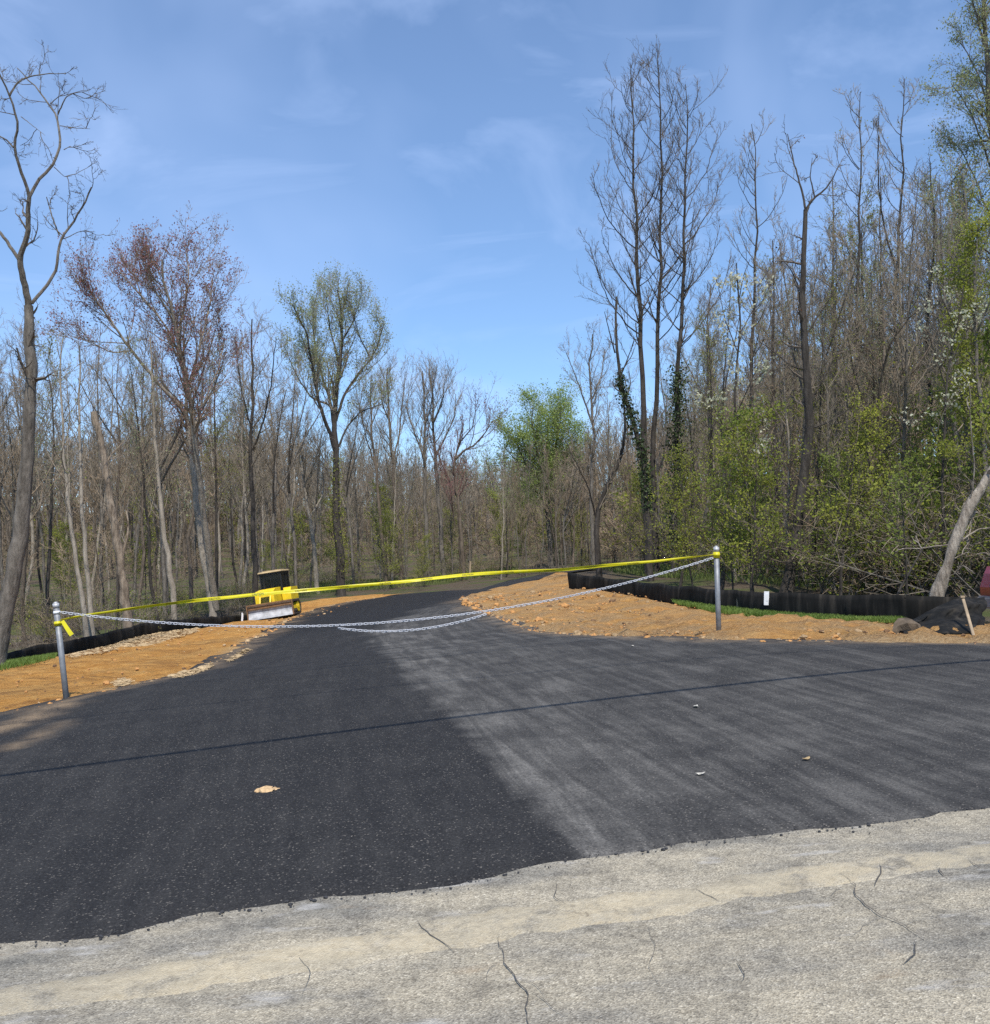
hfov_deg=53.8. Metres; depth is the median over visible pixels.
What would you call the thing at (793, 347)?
bare tree
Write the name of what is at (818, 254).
bare tree
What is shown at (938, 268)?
bare tree
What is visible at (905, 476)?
young tree
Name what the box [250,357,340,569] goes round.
bare tree
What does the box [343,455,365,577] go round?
bare tree
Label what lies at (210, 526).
young tree
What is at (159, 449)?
bare tree
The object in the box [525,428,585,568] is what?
bare tree
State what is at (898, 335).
bare tree
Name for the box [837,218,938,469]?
bare tree
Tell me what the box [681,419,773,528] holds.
young tree
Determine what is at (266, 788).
dirt clod
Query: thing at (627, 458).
bare tree
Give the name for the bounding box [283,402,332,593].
slender tree
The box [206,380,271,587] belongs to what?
leafy tree
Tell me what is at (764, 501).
young tree
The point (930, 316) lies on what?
bare tree
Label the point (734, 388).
dogwood tree
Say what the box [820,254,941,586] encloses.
bare tree
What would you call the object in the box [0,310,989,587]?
woods
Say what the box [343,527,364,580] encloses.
young tree
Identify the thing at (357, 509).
bare tree
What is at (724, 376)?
bare tree
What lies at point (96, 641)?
silt fence
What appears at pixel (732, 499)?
young tree
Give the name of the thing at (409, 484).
bare tree
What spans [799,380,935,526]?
young tree
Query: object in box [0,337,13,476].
bare tree
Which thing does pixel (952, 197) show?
bare tree
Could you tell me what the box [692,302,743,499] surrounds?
bare tree
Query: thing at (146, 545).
young tree
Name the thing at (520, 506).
bare tree
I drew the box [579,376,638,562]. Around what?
bare tree
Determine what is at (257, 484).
bare tree
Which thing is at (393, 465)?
bare tree
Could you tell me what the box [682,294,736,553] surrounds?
bare tree
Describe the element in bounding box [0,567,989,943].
driveway
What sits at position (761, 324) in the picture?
leafy tree
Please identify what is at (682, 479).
young tree
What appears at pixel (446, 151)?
sky
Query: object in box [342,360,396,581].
slender tree
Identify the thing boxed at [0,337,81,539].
bare tree
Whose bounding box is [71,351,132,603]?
bare tree
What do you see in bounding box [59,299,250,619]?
bare tree
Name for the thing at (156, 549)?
bare tree
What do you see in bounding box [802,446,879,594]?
young tree
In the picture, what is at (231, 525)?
leafy tree
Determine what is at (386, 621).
chain
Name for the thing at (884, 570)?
undergrowth
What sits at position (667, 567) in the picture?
woodland grass
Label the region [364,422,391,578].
bare tree
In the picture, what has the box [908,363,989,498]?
young tree
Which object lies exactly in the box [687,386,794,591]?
young tree
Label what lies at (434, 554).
young tree
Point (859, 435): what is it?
young tree
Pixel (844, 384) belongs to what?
bare tree
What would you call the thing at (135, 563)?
bare tree
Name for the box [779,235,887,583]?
bare tree
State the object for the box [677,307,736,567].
tree
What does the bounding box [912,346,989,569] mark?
young tree
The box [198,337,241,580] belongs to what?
bare tree
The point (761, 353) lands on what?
bare tree
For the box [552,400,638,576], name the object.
bare tree
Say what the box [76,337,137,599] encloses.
bare tree
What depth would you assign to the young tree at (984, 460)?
23.34 m
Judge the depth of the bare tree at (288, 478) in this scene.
59.88 m
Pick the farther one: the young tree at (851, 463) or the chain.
the young tree at (851, 463)
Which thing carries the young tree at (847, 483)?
on the ground at (472, 583)
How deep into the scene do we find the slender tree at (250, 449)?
49.95 m
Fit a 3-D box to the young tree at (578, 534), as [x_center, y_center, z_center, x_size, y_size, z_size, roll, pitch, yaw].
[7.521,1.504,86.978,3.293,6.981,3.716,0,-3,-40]
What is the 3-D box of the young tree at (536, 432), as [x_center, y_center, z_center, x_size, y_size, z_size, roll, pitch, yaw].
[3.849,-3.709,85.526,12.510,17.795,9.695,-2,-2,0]
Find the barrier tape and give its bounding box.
[54,552,719,635]
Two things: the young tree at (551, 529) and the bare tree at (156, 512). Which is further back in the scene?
the young tree at (551, 529)
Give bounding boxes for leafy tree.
[5,365,57,602]
[7,326,78,641]
[118,378,154,586]
[205,392,249,588]
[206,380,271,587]
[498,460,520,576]
[660,332,713,522]
[681,344,708,526]
[683,293,741,474]
[685,342,733,512]
[720,247,817,566]
[762,281,800,495]
[788,266,859,591]
[796,293,862,430]
[806,200,892,476]
[825,180,910,448]
[840,240,910,497]
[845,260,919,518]
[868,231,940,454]
[909,223,957,497]
[911,0,989,324]
[916,156,989,560]
[921,137,989,475]
[921,186,989,521]
[927,200,987,566]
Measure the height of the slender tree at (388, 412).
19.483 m
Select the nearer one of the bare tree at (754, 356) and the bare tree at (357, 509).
the bare tree at (754, 356)
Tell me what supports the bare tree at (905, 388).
on the ground at (472, 583)
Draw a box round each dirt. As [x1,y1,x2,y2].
[0,592,409,711]
[466,572,989,643]
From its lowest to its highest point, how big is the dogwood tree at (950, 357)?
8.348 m
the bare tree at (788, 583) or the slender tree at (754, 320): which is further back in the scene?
the slender tree at (754, 320)
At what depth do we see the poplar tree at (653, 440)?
37.72 m
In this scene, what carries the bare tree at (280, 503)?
on the ground at (472, 583)
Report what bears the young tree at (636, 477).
on the ground at (472, 583)
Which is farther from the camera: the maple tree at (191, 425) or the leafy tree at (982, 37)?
the maple tree at (191, 425)
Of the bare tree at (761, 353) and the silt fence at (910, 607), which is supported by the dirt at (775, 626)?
the silt fence at (910, 607)
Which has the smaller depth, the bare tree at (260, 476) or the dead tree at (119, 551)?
the dead tree at (119, 551)
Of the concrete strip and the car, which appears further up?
the car
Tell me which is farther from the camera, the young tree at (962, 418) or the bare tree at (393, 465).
the bare tree at (393, 465)
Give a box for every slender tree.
[35,321,95,636]
[36,326,98,635]
[135,328,177,619]
[219,296,310,604]
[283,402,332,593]
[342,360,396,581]
[364,350,422,579]
[696,285,729,572]
[719,348,756,580]
[723,110,792,532]
[729,338,769,577]
[752,230,797,569]
[815,83,909,564]
[815,180,848,493]
[855,77,939,499]
[862,172,900,430]
[907,144,947,477]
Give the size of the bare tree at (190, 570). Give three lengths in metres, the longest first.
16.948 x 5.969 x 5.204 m
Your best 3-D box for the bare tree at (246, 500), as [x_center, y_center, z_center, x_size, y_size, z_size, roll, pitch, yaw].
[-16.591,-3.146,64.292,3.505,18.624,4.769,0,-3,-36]
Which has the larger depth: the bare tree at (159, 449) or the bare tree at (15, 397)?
the bare tree at (159, 449)
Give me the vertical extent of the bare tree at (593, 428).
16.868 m
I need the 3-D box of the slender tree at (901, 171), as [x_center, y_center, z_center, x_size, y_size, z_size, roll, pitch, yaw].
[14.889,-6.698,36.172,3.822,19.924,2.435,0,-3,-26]
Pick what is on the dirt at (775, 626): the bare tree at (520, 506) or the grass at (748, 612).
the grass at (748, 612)
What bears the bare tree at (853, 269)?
on the ground at (472, 583)
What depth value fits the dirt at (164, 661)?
19.06 m
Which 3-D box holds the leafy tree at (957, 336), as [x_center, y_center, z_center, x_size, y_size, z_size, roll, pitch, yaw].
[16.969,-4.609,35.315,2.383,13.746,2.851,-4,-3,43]
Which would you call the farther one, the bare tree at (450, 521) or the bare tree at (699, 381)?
the bare tree at (450, 521)
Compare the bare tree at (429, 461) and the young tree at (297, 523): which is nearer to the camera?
the young tree at (297, 523)
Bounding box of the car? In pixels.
[977,566,989,608]
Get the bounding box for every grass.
[0,652,57,669]
[140,561,882,615]
[671,599,904,622]
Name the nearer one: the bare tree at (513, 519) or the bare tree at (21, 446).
the bare tree at (21, 446)
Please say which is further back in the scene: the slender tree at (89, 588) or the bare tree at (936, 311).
the bare tree at (936, 311)
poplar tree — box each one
[576,36,679,576]
[610,35,705,577]
[625,62,738,574]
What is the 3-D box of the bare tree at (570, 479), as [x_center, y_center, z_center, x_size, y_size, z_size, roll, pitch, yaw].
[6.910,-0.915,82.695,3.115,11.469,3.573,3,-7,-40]
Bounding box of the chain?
[59,557,712,631]
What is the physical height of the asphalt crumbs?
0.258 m
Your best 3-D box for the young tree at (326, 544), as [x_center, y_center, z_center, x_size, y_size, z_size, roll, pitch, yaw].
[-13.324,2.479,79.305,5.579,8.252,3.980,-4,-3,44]
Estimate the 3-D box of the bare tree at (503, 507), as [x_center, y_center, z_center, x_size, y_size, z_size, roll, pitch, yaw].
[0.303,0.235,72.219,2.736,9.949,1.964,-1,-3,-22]
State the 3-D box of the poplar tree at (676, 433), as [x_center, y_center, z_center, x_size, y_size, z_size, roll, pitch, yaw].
[7.603,-7.165,37.310,4.920,20.950,4.866,-2,-2,0]
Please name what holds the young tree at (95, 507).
on the ground at (472, 583)
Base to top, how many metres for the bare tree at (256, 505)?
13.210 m
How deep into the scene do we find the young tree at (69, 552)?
34.98 m
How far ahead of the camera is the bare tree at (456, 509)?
84.15 m
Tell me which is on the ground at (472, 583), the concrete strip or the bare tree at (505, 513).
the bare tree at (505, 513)
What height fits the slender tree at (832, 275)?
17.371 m
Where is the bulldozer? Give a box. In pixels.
[246,569,300,619]
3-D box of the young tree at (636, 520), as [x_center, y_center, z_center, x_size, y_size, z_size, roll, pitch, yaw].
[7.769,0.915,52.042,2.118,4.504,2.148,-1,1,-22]
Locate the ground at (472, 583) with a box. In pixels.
[0,487,989,652]
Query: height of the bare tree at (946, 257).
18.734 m
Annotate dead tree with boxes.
[90,411,133,628]
[895,369,989,596]
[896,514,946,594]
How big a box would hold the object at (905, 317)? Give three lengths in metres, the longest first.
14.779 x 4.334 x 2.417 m
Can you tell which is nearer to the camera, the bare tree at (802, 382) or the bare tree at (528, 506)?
the bare tree at (802, 382)
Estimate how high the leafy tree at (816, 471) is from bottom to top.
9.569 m
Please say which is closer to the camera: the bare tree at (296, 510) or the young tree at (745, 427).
the young tree at (745, 427)
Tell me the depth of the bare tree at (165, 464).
57.97 m
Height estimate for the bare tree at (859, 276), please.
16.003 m
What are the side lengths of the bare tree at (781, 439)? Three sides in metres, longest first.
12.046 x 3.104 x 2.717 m
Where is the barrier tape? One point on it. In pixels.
(70, 632)
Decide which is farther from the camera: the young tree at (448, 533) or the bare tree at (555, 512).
the young tree at (448, 533)
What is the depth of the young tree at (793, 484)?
35.34 m
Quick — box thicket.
[1,440,977,587]
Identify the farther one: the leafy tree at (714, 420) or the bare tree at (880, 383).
the leafy tree at (714, 420)
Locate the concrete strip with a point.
(472, 930)
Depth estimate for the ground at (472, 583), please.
83.46 m
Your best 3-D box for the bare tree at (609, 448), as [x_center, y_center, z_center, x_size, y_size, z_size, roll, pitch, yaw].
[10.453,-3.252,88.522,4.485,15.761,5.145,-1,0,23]
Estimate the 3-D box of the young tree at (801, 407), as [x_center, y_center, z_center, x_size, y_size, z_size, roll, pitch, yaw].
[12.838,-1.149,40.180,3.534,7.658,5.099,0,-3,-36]
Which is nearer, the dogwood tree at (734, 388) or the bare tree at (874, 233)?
the dogwood tree at (734, 388)
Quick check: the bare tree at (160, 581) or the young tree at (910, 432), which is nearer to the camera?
the young tree at (910, 432)
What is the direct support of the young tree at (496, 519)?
on the ground at (472, 583)
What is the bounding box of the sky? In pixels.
[0,0,989,511]
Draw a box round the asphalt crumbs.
[0,806,984,947]
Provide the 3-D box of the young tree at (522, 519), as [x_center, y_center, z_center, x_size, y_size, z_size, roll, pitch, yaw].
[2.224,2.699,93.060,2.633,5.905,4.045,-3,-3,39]
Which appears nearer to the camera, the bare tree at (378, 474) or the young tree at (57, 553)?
the young tree at (57, 553)
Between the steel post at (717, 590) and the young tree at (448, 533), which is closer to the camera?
the steel post at (717, 590)
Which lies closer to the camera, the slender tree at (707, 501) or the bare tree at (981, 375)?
the bare tree at (981, 375)
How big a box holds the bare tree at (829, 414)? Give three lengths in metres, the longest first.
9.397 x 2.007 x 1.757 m
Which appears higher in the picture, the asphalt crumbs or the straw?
the straw
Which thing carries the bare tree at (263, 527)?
on the ground at (472, 583)
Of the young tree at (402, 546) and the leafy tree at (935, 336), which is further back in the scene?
the young tree at (402, 546)
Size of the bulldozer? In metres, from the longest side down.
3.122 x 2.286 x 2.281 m
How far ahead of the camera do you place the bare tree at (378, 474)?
103.22 m
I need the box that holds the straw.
[65,627,251,686]
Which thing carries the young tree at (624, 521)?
on the ground at (472, 583)
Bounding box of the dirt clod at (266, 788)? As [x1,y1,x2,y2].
[254,785,278,792]
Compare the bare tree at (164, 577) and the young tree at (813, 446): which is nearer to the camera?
the young tree at (813, 446)
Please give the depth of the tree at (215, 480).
53.47 m
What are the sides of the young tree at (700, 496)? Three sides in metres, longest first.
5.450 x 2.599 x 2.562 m
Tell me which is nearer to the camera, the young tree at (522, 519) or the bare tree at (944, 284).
the bare tree at (944, 284)
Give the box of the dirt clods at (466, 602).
[459,587,976,642]
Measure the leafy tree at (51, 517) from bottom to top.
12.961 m
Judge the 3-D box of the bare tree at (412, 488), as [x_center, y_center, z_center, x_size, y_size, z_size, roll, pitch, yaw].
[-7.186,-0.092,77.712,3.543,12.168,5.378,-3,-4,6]
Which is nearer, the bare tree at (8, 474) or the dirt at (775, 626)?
the dirt at (775, 626)
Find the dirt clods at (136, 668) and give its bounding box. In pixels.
[6,598,373,707]
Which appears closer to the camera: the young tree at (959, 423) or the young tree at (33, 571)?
the young tree at (959, 423)
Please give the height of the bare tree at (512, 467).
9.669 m
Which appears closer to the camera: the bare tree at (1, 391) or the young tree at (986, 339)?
the young tree at (986, 339)
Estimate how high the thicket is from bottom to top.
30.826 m
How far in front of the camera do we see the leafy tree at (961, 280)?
25.24 m
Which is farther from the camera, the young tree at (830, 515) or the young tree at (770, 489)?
the young tree at (770, 489)
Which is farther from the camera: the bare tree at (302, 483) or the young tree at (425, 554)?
the bare tree at (302, 483)
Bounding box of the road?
[0,808,989,1023]
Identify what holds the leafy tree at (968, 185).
on the ground at (472, 583)
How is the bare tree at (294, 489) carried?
on the ground at (472, 583)
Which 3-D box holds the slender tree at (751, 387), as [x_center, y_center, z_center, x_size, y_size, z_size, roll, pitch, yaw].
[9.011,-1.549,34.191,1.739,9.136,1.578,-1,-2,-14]
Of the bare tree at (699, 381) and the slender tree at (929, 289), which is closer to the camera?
the slender tree at (929, 289)
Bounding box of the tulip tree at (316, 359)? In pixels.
[264,256,400,596]
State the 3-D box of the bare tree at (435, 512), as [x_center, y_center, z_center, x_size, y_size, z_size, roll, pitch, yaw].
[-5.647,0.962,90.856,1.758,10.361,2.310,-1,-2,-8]
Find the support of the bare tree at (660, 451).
on the ground at (472, 583)
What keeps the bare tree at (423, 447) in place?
on the ground at (472, 583)
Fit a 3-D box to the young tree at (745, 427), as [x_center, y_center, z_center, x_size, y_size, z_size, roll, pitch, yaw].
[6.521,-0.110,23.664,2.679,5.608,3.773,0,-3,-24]
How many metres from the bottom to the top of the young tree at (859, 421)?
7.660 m
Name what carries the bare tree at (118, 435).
on the ground at (472, 583)
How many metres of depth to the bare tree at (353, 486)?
90.00 m
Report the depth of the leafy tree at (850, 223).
41.61 m
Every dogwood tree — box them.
[690,260,775,589]
[889,263,987,596]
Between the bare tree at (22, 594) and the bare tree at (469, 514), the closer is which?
the bare tree at (22, 594)
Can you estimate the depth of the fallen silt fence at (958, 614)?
13.60 m
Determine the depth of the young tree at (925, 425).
48.19 m
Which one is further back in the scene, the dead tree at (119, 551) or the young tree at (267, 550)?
the young tree at (267, 550)
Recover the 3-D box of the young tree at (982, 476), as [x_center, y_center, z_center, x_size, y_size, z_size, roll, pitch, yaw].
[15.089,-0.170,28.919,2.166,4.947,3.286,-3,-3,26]
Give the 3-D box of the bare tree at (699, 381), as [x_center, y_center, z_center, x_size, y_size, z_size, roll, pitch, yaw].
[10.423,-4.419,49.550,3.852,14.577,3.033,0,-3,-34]
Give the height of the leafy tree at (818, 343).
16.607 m
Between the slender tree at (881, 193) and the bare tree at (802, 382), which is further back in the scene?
the bare tree at (802, 382)
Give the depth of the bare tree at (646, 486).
35.04 m
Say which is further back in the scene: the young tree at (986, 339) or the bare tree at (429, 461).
the bare tree at (429, 461)
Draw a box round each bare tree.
[0,40,122,663]
[0,286,63,587]
[0,306,22,456]
[0,316,83,645]
[0,318,70,605]
[0,328,67,605]
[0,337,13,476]
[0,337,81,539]
[0,339,50,586]
[0,361,24,450]
[0,382,42,503]
[34,353,92,597]
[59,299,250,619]
[63,325,148,629]
[65,319,124,610]
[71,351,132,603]
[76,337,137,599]
[83,392,104,597]
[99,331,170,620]
[108,314,188,624]
[112,359,144,537]
[113,327,184,599]
[118,335,185,517]
[121,335,182,600]
[122,314,186,610]
[125,345,175,606]
[134,384,172,592]
[156,307,246,615]
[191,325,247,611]
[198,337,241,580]
[210,328,260,602]
[214,329,277,593]
[217,379,299,569]
[223,346,317,598]
[230,362,281,589]
[235,399,279,589]
[242,464,269,531]
[245,430,326,568]
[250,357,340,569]
[256,415,290,575]
[257,355,316,568]
[259,441,284,571]
[284,419,306,572]
[288,373,382,583]
[293,398,341,586]
[293,415,315,515]
[301,427,325,577]
[332,427,367,569]
[339,420,367,580]
[342,412,416,575]
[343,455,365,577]
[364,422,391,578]
[367,418,411,526]
[375,346,454,577]
[378,439,422,579]
[382,428,420,585]
[397,436,422,575]
[409,351,474,579]
[414,458,442,571]
[428,474,441,573]
[442,453,471,573]
[443,470,463,571]
[457,458,478,568]
[484,449,515,579]
[495,469,516,560]
[499,458,518,574]
[504,458,522,573]
[505,461,519,568]
[510,467,533,577]
[517,443,542,576]
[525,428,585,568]
[533,445,551,572]
[542,450,563,571]
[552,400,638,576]
[557,318,639,564]
[557,447,577,560]
[558,435,586,565]
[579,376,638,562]
[585,392,634,558]
[604,295,654,581]
[607,339,696,564]
[607,369,659,561]
[646,336,698,489]
[664,358,700,502]
[666,248,750,561]
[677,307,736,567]
[680,289,741,503]
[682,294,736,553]
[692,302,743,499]
[728,221,831,527]
[736,255,791,494]
[739,299,774,482]
[741,266,802,568]
[744,234,815,555]
[751,194,900,580]
[754,116,875,592]
[761,316,802,494]
[777,221,812,515]
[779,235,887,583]
[783,268,847,482]
[784,279,826,495]
[785,302,824,459]
[787,310,913,437]
[797,215,896,588]
[797,271,859,594]
[814,202,877,497]
[815,169,891,449]
[817,261,876,426]
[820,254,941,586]
[828,214,922,493]
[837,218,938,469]
[849,203,941,522]
[852,188,953,503]
[870,164,946,582]
[886,153,961,497]
[888,200,945,497]
[891,157,987,491]
[893,169,988,579]
[911,203,985,401]
[912,218,955,482]
[913,144,989,483]
[918,202,957,424]
[926,121,989,429]
[928,202,989,574]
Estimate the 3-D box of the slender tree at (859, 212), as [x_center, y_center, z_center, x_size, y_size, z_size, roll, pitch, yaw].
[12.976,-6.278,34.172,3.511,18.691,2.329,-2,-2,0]
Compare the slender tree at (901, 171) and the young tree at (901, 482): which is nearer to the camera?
the young tree at (901, 482)
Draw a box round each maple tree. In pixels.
[36,200,260,616]
[419,375,512,580]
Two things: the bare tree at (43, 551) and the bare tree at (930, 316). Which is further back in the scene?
the bare tree at (43, 551)
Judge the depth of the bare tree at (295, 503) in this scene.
94.04 m
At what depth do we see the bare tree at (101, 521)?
58.38 m
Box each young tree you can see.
[0,537,46,623]
[35,524,117,639]
[39,517,98,600]
[39,525,84,609]
[56,465,152,611]
[87,513,155,617]
[94,475,181,599]
[192,511,226,580]
[258,540,278,570]
[264,508,319,585]
[312,494,364,571]
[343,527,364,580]
[347,476,412,571]
[371,508,419,589]
[387,515,413,578]
[412,531,436,586]
[415,525,448,574]
[432,505,466,565]
[469,370,606,567]
[482,488,516,565]
[504,510,533,566]
[519,507,553,568]
[530,492,580,551]
[557,494,590,561]
[608,476,660,549]
[616,463,668,543]
[617,487,639,551]
[620,491,642,544]
[627,439,718,585]
[648,462,718,585]
[660,495,682,534]
[668,431,784,589]
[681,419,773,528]
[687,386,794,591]
[687,470,707,525]
[690,395,830,591]
[702,387,800,525]
[707,470,753,559]
[713,369,844,581]
[730,457,778,570]
[760,393,846,514]
[762,446,813,538]
[766,372,865,523]
[771,448,828,588]
[784,371,912,505]
[789,417,840,564]
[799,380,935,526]
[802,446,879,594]
[803,441,890,594]
[808,418,890,524]
[810,383,940,592]
[812,419,900,548]
[813,304,944,515]
[817,466,883,587]
[857,349,968,517]
[866,381,944,505]
[874,451,938,594]
[875,437,945,582]
[878,398,980,555]
[886,457,932,523]
[887,375,983,495]
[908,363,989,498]
[912,307,989,564]
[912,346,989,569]
[925,324,989,497]
[925,417,977,502]
[943,388,989,568]
[959,443,988,543]
[963,448,989,549]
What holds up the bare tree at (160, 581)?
on the ground at (472, 583)
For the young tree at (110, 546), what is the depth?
52.32 m
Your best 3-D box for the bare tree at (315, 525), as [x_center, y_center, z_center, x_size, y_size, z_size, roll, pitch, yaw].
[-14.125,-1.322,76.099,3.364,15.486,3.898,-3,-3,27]
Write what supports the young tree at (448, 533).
on the ground at (472, 583)
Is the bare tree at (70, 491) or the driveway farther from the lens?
the bare tree at (70, 491)
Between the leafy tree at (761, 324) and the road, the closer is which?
the road
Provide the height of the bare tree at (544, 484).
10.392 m
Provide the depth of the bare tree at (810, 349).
47.68 m
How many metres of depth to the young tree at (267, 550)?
97.03 m
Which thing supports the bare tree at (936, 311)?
on the ground at (472, 583)
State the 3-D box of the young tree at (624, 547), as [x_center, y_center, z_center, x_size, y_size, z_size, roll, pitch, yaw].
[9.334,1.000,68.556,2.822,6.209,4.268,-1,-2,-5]
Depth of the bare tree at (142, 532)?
44.49 m
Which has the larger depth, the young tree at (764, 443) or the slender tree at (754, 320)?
the young tree at (764, 443)
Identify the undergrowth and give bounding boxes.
[9,452,989,650]
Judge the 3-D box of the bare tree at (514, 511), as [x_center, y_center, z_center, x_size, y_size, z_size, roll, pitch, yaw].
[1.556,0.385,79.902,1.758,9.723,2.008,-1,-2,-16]
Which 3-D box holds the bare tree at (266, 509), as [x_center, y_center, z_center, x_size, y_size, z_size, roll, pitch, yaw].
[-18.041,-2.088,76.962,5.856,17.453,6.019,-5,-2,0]
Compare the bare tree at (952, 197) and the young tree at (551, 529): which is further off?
the young tree at (551, 529)
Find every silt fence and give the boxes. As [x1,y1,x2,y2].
[7,572,557,660]
[567,572,978,623]
[892,596,986,635]
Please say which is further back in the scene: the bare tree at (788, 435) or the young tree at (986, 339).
the bare tree at (788, 435)
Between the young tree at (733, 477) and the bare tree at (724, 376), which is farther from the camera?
the bare tree at (724, 376)
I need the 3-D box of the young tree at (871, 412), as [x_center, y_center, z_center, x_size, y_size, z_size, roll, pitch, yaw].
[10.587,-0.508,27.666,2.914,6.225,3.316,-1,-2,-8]
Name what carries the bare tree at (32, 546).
on the ground at (472, 583)
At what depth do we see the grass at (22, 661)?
19.69 m
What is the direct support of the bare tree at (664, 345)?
on the ground at (472, 583)
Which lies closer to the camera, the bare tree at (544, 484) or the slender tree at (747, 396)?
the slender tree at (747, 396)
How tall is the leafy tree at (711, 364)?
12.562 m
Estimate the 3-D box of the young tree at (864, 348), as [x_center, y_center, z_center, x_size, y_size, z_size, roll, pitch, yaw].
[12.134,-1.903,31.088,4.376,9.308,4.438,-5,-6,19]
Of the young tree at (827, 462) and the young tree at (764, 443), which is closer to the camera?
the young tree at (827, 462)
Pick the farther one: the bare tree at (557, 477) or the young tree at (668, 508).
the bare tree at (557, 477)
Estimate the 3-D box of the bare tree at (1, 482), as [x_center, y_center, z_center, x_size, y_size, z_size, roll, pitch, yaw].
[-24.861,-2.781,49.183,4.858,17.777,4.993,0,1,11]
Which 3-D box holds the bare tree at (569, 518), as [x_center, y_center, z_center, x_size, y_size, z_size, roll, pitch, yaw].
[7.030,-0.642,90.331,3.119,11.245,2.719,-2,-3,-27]
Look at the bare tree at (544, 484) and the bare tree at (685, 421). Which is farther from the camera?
the bare tree at (544, 484)
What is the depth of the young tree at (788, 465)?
28.91 m
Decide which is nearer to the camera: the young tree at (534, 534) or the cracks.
the cracks
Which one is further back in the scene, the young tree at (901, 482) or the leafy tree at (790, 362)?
the leafy tree at (790, 362)
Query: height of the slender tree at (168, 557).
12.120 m
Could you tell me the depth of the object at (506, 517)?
75.64 m
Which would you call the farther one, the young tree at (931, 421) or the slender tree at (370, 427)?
the slender tree at (370, 427)
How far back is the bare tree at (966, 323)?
29.14 m
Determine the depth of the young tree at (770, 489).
32.19 m
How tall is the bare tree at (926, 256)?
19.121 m
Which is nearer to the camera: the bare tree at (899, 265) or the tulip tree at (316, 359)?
the bare tree at (899, 265)
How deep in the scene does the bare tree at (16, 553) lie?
22.98 m
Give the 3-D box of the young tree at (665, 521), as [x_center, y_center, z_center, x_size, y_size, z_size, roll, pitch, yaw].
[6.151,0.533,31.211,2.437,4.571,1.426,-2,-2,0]
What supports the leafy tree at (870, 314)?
on the ground at (472, 583)
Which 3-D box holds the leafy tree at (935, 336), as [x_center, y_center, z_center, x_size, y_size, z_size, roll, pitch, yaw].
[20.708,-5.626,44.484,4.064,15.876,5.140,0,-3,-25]
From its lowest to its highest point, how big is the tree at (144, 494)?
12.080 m
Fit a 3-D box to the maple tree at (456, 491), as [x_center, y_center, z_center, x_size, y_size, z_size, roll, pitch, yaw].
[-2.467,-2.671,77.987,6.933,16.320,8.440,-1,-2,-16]
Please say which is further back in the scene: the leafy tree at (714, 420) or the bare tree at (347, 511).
the bare tree at (347, 511)
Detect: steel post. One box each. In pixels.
[52,602,68,697]
[713,546,720,630]
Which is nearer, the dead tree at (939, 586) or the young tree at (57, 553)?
the dead tree at (939, 586)
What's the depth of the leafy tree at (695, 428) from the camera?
49.50 m
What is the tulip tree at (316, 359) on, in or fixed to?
on the ground at (472, 583)
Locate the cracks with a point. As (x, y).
(655, 944)
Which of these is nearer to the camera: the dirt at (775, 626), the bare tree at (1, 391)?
the dirt at (775, 626)
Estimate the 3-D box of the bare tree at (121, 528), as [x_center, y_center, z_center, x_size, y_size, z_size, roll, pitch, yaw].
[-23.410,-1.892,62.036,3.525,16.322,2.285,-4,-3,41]
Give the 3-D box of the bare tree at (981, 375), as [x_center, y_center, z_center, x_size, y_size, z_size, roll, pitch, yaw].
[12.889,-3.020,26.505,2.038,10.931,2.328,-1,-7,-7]
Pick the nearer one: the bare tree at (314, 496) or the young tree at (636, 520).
the young tree at (636, 520)
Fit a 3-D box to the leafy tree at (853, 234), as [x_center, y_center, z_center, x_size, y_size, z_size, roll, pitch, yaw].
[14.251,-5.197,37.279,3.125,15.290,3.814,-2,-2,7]
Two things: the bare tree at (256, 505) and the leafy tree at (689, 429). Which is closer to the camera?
the leafy tree at (689, 429)
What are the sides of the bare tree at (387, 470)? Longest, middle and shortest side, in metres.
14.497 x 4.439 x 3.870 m
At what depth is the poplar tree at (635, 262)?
37.08 m
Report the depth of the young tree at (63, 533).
66.30 m
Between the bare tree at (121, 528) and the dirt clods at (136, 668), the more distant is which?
the bare tree at (121, 528)
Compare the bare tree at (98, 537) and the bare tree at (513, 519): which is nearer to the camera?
the bare tree at (98, 537)
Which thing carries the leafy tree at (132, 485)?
on the ground at (472, 583)
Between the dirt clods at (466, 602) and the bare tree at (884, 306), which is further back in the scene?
the bare tree at (884, 306)
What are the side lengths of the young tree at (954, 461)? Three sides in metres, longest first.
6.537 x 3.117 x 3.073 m
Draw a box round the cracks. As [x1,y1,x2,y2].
[298,860,979,1023]
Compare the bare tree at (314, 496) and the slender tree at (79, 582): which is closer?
the slender tree at (79, 582)
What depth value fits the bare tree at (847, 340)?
40.98 m
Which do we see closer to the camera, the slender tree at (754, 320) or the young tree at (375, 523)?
the slender tree at (754, 320)
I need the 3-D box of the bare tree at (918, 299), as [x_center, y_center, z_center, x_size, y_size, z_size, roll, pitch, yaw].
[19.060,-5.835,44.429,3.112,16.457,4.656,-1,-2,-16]
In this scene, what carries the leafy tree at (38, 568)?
on the ground at (472, 583)
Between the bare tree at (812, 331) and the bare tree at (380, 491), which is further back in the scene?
the bare tree at (380, 491)
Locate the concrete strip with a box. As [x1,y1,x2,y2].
[0,843,989,1015]
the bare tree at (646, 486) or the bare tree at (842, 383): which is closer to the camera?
the bare tree at (646, 486)
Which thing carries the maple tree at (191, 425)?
on the ground at (472, 583)
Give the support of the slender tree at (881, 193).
on the ground at (472, 583)
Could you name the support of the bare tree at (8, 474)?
on the ground at (472, 583)

